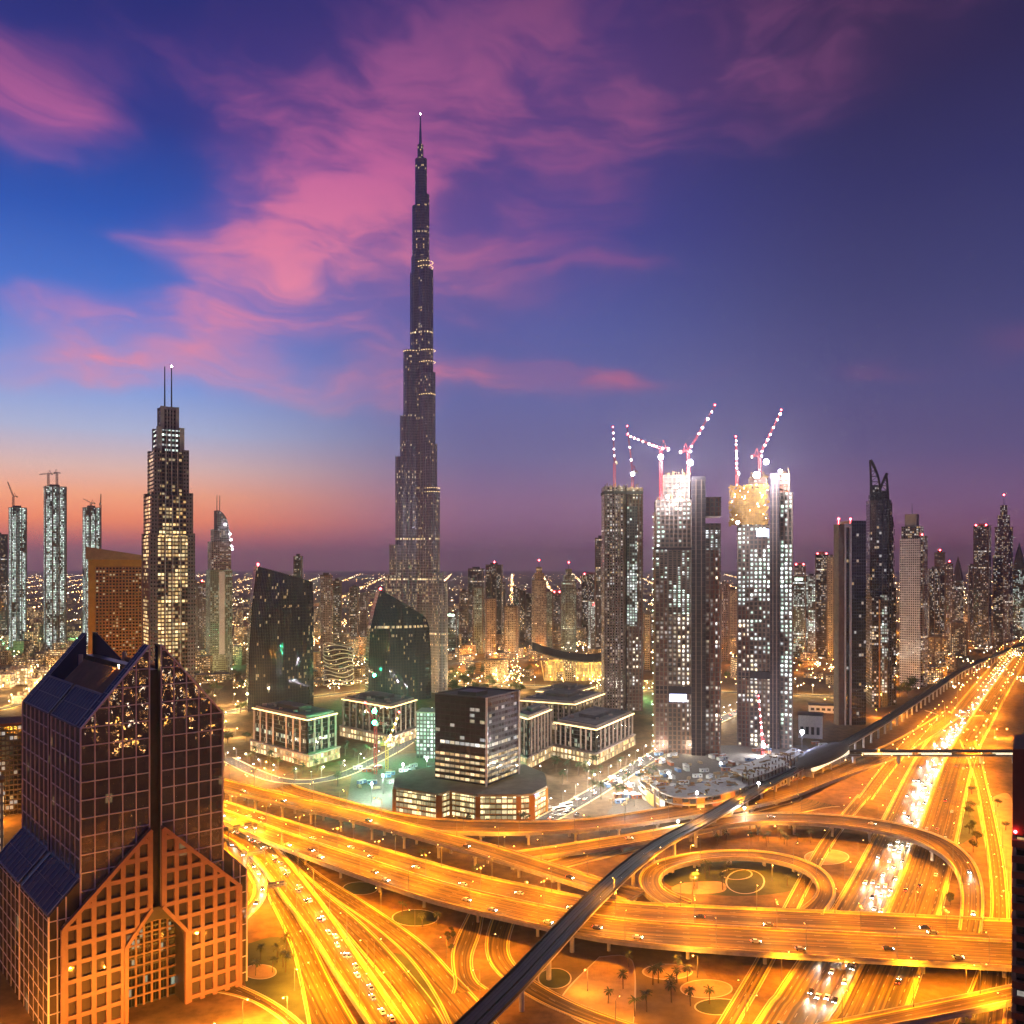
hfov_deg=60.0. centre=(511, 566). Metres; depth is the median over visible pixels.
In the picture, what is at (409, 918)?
lawn
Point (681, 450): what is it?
tower crane
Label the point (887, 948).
car
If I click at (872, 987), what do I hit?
highway
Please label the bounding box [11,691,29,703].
arched house
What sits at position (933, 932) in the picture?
car
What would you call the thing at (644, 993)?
palm tree
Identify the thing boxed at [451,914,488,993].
road
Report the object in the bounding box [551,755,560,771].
palm tree
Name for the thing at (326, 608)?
city tower
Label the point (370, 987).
car
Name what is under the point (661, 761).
site cabin
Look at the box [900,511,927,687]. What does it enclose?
white tower
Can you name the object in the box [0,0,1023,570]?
sky
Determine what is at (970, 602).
city tower
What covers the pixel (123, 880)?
gabled tower
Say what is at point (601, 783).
palm tree
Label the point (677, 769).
site cabin
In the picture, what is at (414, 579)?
spire skyscraper
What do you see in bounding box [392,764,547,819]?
office podium
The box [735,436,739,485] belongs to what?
tower crane
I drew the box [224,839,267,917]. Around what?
road
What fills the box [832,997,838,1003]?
car
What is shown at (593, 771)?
palm tree
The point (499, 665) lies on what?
distant city buildings
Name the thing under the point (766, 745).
tower crane
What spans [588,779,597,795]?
palm tree
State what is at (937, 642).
city tower
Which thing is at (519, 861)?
flyover
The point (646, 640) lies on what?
city tower
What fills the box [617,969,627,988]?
palm tree
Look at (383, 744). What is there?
tower crane
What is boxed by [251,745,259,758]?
palm tree
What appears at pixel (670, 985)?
palm tree
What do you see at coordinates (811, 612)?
city tower
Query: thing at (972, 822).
street tree
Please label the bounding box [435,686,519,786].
black office
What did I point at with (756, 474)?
floodlight
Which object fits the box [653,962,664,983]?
palm tree
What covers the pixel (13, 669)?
arched house
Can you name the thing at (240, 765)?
street
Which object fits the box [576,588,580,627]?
city tower
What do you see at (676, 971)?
palm tree
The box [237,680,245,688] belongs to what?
street tree
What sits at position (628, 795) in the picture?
site cabin
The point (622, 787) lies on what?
palm tree
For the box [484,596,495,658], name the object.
city tower
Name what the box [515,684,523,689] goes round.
street tree
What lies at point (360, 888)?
lawn
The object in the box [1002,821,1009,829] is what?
street tree
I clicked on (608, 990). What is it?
palm tree
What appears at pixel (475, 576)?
city tower
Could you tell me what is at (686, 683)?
unfinished tower
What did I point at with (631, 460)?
tower crane
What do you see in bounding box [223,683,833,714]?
street
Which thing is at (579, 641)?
pale lamps
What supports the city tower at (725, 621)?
on the ground at (728, 969)
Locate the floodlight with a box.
[753,472,759,477]
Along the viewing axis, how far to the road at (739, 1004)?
404.11 m
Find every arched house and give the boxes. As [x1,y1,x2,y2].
[0,671,15,687]
[5,666,19,684]
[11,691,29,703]
[17,664,32,683]
[27,675,42,689]
[37,666,50,676]
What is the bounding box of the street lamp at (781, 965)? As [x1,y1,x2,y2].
[781,951,789,980]
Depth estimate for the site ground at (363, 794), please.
740.41 m
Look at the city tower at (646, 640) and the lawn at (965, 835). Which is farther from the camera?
the city tower at (646, 640)
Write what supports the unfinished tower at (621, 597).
on the ground at (728, 969)
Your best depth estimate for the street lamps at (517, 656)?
2079.85 m
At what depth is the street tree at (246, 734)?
913.83 m
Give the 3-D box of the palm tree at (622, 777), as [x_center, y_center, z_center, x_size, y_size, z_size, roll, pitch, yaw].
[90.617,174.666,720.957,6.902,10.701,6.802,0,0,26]
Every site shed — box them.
[797,711,823,738]
[808,703,833,713]
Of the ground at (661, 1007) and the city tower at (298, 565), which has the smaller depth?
the ground at (661, 1007)
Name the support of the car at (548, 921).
on the flyover at (829, 936)
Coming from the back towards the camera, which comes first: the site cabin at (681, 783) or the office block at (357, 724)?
the office block at (357, 724)
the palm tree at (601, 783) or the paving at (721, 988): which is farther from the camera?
the palm tree at (601, 783)
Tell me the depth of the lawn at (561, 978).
386.79 m
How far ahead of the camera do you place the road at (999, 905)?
510.12 m
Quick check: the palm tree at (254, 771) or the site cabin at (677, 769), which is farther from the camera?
the site cabin at (677, 769)
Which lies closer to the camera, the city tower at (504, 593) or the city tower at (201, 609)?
the city tower at (201, 609)
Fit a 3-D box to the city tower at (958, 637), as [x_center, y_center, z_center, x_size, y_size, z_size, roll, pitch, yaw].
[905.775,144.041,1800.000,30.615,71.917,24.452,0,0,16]
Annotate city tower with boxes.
[0,533,7,636]
[9,505,26,647]
[44,484,66,650]
[82,505,100,646]
[195,580,196,648]
[197,580,205,647]
[293,554,302,578]
[320,573,332,658]
[333,578,341,644]
[349,585,359,638]
[360,593,367,635]
[448,612,458,650]
[459,589,468,644]
[468,567,484,636]
[473,585,484,653]
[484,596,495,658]
[485,562,502,633]
[503,582,505,630]
[504,604,518,658]
[513,586,531,641]
[531,560,546,653]
[546,589,552,648]
[553,590,560,630]
[561,562,576,651]
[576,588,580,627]
[581,572,594,639]
[588,600,594,647]
[595,535,600,647]
[643,611,650,669]
[648,606,653,650]
[721,581,729,660]
[730,587,736,643]
[793,576,807,656]
[794,563,805,575]
[808,574,814,651]
[815,552,828,658]
[827,555,833,663]
[928,566,944,635]
[928,634,948,654]
[934,550,945,567]
[945,561,952,632]
[949,620,967,655]
[953,557,963,621]
[968,564,972,642]
[973,524,990,649]
[992,553,1003,652]
[994,494,1012,645]
[1013,543,1023,639]
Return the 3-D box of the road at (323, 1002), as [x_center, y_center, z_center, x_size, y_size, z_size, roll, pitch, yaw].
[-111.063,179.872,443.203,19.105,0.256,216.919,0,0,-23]
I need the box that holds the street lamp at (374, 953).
[374,938,381,969]
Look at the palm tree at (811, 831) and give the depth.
577.66 m
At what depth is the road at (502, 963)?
377.95 m
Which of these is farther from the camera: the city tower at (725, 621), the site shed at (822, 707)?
the city tower at (725, 621)
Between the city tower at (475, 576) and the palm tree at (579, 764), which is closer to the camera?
the palm tree at (579, 764)
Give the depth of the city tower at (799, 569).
2290.70 m
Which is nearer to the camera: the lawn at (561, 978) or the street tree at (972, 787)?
the lawn at (561, 978)
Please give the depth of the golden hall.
1402.50 m
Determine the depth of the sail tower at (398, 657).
1189.06 m
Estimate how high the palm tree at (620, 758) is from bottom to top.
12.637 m
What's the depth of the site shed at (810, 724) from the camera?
931.05 m
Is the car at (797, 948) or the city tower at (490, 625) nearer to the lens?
the car at (797, 948)
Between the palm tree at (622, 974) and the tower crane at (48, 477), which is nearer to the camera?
the palm tree at (622, 974)
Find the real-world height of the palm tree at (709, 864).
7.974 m
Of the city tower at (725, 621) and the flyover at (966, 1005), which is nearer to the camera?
the flyover at (966, 1005)
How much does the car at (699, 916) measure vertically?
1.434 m
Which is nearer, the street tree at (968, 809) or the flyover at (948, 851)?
the flyover at (948, 851)
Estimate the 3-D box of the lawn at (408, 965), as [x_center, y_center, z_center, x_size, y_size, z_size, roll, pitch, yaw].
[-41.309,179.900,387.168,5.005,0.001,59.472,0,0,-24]
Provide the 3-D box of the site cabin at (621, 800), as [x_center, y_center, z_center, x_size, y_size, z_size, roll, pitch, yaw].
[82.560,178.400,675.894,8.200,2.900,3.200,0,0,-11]
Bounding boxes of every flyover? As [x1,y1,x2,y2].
[224,778,644,900]
[224,800,1011,977]
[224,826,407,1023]
[267,710,983,844]
[518,812,984,933]
[638,849,835,914]
[815,984,1011,1023]
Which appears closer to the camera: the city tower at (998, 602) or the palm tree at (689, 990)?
the palm tree at (689, 990)
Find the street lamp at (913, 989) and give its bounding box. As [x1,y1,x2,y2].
[913,975,920,1006]
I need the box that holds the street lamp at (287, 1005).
[282,996,287,1019]
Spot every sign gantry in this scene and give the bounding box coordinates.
[228,822,256,844]
[246,849,264,865]
[267,880,286,899]
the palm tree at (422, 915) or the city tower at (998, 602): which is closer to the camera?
the palm tree at (422, 915)
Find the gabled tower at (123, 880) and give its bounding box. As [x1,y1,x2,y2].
[0,632,247,1023]
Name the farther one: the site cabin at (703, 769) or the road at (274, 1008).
the site cabin at (703, 769)
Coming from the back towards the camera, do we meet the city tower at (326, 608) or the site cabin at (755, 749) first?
the city tower at (326, 608)
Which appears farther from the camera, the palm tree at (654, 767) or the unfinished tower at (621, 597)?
the unfinished tower at (621, 597)
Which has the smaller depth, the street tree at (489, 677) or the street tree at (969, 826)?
the street tree at (969, 826)
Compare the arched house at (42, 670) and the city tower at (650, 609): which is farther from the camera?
the city tower at (650, 609)
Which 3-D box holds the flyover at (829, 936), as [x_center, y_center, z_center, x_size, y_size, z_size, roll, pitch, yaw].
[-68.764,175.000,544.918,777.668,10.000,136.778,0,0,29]
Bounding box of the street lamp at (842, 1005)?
[842,988,848,1021]
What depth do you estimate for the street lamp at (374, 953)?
396.36 m
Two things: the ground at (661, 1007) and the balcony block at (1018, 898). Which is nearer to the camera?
the balcony block at (1018, 898)
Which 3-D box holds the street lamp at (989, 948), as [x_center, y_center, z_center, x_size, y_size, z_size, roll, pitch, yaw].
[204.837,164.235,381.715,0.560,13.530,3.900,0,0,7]
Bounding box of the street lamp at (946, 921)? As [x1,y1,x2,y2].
[944,906,949,935]
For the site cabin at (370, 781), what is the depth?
734.70 m
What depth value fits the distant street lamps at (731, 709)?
1097.02 m
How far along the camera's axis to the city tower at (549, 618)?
1894.30 m
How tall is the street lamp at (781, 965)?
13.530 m
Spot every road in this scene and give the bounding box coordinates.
[217,985,303,1023]
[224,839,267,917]
[247,863,356,1023]
[280,850,498,1023]
[283,851,446,1023]
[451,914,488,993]
[485,919,634,1023]
[549,797,839,867]
[716,794,870,1023]
[858,709,943,799]
[953,739,1009,1023]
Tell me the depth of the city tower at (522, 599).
2132.22 m
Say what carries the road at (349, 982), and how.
on the ground at (728, 969)
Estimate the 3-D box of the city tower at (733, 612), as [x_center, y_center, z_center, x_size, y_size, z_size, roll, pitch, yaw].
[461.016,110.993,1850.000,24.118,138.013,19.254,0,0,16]
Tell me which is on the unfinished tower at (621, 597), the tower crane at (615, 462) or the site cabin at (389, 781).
the tower crane at (615, 462)
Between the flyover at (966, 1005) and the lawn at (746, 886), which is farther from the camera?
the lawn at (746, 886)
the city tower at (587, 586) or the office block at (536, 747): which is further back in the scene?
the city tower at (587, 586)
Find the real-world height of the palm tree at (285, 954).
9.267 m
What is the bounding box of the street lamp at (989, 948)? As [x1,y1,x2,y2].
[986,931,989,963]
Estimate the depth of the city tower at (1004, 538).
2034.48 m
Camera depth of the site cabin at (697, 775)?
756.92 m
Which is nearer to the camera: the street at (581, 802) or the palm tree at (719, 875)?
the palm tree at (719, 875)
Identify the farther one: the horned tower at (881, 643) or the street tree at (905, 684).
the street tree at (905, 684)
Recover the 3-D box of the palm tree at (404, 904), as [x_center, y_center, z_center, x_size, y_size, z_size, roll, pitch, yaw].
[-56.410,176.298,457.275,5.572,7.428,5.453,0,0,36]
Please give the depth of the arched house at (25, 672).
1360.09 m
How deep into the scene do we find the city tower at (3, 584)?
2291.25 m
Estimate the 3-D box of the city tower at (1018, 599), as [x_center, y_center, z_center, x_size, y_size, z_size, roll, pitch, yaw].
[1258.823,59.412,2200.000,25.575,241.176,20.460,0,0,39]
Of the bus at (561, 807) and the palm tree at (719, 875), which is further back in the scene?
the bus at (561, 807)
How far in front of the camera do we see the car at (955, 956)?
386.52 m
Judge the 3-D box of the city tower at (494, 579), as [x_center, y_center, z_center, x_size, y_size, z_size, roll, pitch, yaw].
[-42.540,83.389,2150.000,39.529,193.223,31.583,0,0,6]
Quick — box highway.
[753,640,1023,1023]
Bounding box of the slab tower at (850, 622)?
[834,518,865,724]
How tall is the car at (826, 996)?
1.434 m
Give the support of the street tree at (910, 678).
on the ground at (728, 969)
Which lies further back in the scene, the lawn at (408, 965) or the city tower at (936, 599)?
the city tower at (936, 599)
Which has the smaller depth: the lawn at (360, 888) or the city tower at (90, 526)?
the lawn at (360, 888)
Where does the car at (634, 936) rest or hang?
on the flyover at (829, 936)
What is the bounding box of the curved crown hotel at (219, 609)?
[206,495,232,672]
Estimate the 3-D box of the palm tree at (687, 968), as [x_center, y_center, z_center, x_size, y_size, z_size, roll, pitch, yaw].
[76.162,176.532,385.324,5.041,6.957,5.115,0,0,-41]
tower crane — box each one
[7,482,17,506]
[39,470,52,485]
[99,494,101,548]
[364,702,384,774]
[378,711,399,768]
[613,429,617,486]
[627,425,637,486]
[627,434,669,499]
[679,404,715,473]
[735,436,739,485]
[750,409,781,476]
[758,695,768,754]
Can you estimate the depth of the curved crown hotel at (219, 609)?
1501.30 m
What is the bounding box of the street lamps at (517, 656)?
[7,574,1021,688]
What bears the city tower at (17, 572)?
on the ground at (728, 969)
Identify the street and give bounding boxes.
[0,635,359,710]
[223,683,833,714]
[224,738,415,783]
[455,653,587,663]
[532,709,736,819]
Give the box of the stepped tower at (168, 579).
[142,365,194,679]
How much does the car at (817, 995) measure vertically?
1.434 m
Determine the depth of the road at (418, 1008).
401.62 m
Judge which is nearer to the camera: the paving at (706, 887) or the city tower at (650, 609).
the paving at (706, 887)
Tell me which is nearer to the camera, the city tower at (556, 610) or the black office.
the black office
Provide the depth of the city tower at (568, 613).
1888.67 m
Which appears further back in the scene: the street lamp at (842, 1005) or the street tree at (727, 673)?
the street tree at (727, 673)
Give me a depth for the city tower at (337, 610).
1793.78 m
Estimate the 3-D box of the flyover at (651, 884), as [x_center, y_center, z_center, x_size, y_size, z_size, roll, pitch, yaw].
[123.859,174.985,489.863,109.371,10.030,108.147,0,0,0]
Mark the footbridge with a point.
(898, 753)
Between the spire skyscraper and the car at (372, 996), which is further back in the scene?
the spire skyscraper
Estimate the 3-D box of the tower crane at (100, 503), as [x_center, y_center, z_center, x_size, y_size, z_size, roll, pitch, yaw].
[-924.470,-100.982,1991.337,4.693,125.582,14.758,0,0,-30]
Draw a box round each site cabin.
[353,765,361,769]
[357,779,366,783]
[362,768,370,771]
[367,780,376,783]
[381,773,390,777]
[387,778,393,783]
[399,768,407,771]
[409,763,417,767]
[615,798,624,803]
[622,793,632,797]
[625,785,631,790]
[631,794,641,798]
[654,752,662,755]
[659,759,665,763]
[674,767,680,771]
[679,780,688,784]
[692,773,701,777]
[699,768,708,771]
[706,773,712,778]
[721,767,730,770]
[752,748,760,751]
[811,741,819,744]
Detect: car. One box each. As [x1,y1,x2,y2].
[367,984,373,990]
[369,994,375,1000]
[378,1008,385,1014]
[387,1015,394,1021]
[543,919,552,923]
[592,924,601,929]
[632,934,642,938]
[695,914,704,917]
[750,938,760,942]
[763,922,773,925]
[795,946,805,950]
[807,988,813,994]
[814,993,820,998]
[824,994,829,999]
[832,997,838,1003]
[882,946,893,950]
[919,925,930,929]
[927,930,937,934]
[952,954,963,958]
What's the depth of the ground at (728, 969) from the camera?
669.05 m
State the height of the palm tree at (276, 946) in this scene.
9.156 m
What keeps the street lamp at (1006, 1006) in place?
on the ground at (728, 969)
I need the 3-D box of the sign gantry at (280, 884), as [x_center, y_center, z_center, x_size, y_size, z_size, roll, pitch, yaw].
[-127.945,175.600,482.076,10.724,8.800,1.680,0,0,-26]
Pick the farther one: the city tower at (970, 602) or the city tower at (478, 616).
the city tower at (970, 602)
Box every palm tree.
[250,767,257,779]
[250,958,261,975]
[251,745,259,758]
[256,943,265,959]
[267,955,278,972]
[271,941,282,961]
[274,757,282,769]
[279,950,291,972]
[280,931,291,948]
[334,771,341,785]
[397,900,407,915]
[418,912,425,926]
[432,911,440,924]
[471,864,479,872]
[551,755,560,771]
[558,769,566,783]
[575,761,582,775]
[582,766,590,779]
[588,769,597,784]
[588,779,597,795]
[595,780,605,798]
[603,986,613,1002]
[611,784,620,798]
[616,756,623,770]
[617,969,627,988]
[618,783,627,797]
[619,775,627,784]
[623,770,631,782]
[624,950,632,966]
[628,995,640,1016]
[640,989,652,1011]
[647,964,658,984]
[649,764,658,780]
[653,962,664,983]
[664,979,676,1002]
[665,973,677,993]
[672,953,682,967]
[672,966,679,980]
[681,964,692,981]
[684,986,695,1005]
[689,875,696,888]
[690,871,698,885]
[703,984,714,1003]
[705,861,713,875]
[716,871,726,889]
[722,864,730,876]
[761,833,769,846]
[808,828,815,842]
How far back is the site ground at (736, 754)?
799.79 m
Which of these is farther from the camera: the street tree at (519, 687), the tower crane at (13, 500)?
the tower crane at (13, 500)
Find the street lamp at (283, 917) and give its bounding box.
[283,904,290,932]
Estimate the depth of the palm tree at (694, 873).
499.49 m
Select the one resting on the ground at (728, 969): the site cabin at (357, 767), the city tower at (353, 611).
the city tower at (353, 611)
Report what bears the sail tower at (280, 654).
on the ground at (728, 969)
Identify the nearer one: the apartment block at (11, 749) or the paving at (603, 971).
the paving at (603, 971)
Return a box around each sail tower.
[245,563,313,711]
[365,588,430,699]
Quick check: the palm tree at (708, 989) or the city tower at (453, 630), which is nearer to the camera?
the palm tree at (708, 989)
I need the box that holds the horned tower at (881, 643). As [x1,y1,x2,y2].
[866,459,896,707]
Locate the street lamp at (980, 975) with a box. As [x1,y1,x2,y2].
[980,962,987,993]
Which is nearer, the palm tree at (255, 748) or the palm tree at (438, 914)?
the palm tree at (438, 914)
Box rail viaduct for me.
[454,642,1023,1023]
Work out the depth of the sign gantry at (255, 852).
535.68 m
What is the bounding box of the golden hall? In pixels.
[532,642,600,680]
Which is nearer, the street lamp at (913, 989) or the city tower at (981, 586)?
the street lamp at (913, 989)
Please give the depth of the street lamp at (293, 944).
404.90 m
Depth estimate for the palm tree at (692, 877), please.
495.46 m
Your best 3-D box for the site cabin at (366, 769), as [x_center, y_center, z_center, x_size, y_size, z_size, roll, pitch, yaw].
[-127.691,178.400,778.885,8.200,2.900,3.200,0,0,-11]
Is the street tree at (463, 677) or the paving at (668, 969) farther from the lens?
the street tree at (463, 677)
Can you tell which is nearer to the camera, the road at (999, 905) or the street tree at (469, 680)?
the road at (999, 905)
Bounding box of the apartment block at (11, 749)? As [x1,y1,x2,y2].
[0,716,21,815]
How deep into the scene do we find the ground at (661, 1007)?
385.89 m
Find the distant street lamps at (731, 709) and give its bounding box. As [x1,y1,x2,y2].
[2,592,1021,777]
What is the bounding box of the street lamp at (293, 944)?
[293,930,301,960]
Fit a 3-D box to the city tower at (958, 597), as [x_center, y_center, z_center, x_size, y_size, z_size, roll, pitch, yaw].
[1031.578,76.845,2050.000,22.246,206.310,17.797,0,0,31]
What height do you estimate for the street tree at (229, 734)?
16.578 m
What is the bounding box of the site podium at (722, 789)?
[638,747,802,818]
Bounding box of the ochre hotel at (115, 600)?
[86,547,141,658]
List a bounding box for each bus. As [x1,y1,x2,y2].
[552,805,565,811]
[559,801,572,806]
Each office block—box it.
[249,700,340,766]
[339,691,416,746]
[520,688,604,729]
[520,702,552,766]
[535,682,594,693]
[552,706,635,764]
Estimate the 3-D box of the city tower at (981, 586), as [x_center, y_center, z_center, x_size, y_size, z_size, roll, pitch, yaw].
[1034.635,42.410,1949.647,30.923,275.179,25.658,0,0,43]
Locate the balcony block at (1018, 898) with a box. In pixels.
[1012,734,1023,1023]
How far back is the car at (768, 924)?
421.76 m
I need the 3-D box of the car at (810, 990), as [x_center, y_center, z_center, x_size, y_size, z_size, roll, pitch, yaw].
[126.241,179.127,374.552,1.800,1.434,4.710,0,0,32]
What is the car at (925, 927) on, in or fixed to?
on the flyover at (829, 936)
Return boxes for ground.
[0,571,1023,1023]
[347,753,434,807]
[607,745,808,814]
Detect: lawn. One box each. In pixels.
[245,937,306,1023]
[343,882,377,894]
[392,909,438,925]
[394,953,439,1009]
[538,968,571,988]
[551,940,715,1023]
[664,861,799,895]
[694,998,730,1014]
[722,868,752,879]
[725,869,764,893]
[958,801,976,844]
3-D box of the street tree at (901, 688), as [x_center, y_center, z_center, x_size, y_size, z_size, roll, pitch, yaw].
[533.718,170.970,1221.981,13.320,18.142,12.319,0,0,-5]
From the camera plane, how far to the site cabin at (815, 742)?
898.11 m
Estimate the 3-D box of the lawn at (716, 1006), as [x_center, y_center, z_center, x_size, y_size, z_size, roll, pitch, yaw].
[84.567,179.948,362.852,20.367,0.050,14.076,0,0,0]
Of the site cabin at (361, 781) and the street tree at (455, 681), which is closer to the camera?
the site cabin at (361, 781)
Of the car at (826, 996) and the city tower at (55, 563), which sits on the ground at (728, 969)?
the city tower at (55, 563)
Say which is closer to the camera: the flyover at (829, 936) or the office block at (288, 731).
the flyover at (829, 936)
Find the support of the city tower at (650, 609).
on the ground at (728, 969)
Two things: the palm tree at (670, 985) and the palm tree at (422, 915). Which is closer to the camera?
the palm tree at (670, 985)
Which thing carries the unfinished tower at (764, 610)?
on the ground at (728, 969)
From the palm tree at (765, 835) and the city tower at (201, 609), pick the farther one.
the city tower at (201, 609)
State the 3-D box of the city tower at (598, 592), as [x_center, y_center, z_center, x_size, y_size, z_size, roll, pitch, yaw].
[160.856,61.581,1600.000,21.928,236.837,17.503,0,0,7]
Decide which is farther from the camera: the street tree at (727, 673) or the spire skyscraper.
the street tree at (727, 673)
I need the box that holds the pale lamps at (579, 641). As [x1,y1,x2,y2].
[36,574,1020,687]
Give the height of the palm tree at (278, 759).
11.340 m
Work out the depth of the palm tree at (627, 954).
398.92 m
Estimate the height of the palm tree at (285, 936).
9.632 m
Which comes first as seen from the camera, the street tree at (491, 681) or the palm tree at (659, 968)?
the palm tree at (659, 968)
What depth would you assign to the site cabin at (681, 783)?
733.86 m
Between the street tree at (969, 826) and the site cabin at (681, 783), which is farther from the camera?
the site cabin at (681, 783)
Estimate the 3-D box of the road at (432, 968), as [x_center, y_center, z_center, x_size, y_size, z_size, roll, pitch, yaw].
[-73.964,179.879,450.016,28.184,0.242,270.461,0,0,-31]
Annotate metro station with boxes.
[792,742,848,777]
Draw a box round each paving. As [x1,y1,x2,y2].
[248,964,276,978]
[562,955,635,1023]
[642,964,692,979]
[671,881,725,893]
[680,979,732,997]
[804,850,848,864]
[977,793,1012,910]
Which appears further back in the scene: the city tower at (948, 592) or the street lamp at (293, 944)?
the city tower at (948, 592)
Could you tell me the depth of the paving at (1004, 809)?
617.25 m
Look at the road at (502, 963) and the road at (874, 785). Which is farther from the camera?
the road at (874, 785)
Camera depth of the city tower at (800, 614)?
1693.58 m
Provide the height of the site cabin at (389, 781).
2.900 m
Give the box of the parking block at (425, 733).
[415,708,434,758]
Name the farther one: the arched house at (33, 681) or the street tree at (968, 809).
the arched house at (33, 681)
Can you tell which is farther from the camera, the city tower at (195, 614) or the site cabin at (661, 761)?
the city tower at (195, 614)
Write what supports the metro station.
on the ground at (728, 969)
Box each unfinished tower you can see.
[601,484,642,710]
[652,469,720,755]
[728,468,792,748]
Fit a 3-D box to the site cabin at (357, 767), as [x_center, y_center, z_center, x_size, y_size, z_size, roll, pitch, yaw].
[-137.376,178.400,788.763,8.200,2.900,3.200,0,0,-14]
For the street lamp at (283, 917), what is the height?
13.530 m
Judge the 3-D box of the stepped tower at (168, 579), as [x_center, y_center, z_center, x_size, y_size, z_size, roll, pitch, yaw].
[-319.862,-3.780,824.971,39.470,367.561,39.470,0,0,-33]
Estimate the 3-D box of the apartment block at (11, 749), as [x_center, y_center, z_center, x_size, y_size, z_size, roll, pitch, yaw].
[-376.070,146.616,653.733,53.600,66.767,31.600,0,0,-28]
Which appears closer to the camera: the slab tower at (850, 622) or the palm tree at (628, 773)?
the palm tree at (628, 773)
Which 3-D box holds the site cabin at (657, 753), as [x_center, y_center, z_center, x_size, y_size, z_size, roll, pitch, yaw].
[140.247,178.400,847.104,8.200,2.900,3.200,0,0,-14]
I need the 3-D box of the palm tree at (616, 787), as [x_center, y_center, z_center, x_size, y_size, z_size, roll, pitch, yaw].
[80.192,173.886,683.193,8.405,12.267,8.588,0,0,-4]
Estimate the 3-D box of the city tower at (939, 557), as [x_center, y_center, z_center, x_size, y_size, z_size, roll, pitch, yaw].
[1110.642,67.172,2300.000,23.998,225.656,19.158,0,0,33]
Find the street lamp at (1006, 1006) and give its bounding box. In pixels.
[996,991,1006,1023]
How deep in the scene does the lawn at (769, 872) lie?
517.23 m
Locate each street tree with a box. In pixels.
[209,683,218,688]
[224,729,233,745]
[236,702,245,712]
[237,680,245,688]
[242,732,250,740]
[448,681,457,687]
[449,679,458,683]
[460,674,467,685]
[463,676,471,685]
[465,667,474,676]
[485,674,494,683]
[488,678,496,686]
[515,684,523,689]
[724,669,730,680]
[897,685,904,697]
[900,679,913,692]
[904,686,911,696]
[907,674,918,688]
[963,804,974,817]
[964,823,973,832]
[966,800,976,805]
[967,784,976,793]
[967,819,976,824]
[968,840,978,852]
[971,831,982,842]
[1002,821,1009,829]
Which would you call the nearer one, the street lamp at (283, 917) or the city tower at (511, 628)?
the street lamp at (283, 917)
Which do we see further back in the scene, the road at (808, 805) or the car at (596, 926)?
the road at (808, 805)
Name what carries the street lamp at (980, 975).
on the flyover at (966, 1005)
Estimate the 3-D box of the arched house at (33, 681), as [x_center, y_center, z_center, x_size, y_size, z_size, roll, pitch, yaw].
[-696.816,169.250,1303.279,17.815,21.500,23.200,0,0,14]
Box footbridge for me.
[846,749,1012,763]
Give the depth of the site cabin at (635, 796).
688.58 m
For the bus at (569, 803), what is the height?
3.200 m
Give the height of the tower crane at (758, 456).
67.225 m
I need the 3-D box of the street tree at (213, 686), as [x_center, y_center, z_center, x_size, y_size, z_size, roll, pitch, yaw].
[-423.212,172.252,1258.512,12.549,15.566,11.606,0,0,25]
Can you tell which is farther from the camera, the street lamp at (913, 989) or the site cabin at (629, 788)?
the site cabin at (629, 788)
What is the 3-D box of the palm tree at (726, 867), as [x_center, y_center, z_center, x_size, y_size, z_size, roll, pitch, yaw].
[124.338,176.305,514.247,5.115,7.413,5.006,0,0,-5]
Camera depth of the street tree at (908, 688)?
1230.12 m
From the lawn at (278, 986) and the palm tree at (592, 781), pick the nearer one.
the lawn at (278, 986)
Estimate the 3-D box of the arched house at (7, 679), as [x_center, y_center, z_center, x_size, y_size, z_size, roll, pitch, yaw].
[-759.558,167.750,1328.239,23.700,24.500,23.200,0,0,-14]
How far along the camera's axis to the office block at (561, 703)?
999.36 m
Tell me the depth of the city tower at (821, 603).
1741.21 m
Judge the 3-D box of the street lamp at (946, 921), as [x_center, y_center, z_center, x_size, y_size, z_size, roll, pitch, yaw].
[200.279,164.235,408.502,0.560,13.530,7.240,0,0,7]
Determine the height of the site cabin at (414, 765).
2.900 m
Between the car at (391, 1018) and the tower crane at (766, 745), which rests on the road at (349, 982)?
the car at (391, 1018)
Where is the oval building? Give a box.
[323,643,353,686]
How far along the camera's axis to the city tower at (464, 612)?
2041.89 m
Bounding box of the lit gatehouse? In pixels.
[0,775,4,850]
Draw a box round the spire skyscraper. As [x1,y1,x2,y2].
[385,113,447,692]
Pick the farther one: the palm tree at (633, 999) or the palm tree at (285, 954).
the palm tree at (285, 954)
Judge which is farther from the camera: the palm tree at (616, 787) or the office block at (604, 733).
the office block at (604, 733)
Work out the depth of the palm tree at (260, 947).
405.24 m
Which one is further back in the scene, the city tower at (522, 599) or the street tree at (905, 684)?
the city tower at (522, 599)
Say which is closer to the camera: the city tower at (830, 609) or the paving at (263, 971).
the paving at (263, 971)
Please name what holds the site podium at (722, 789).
on the site ground at (736, 754)
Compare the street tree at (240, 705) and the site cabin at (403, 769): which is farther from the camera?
the street tree at (240, 705)

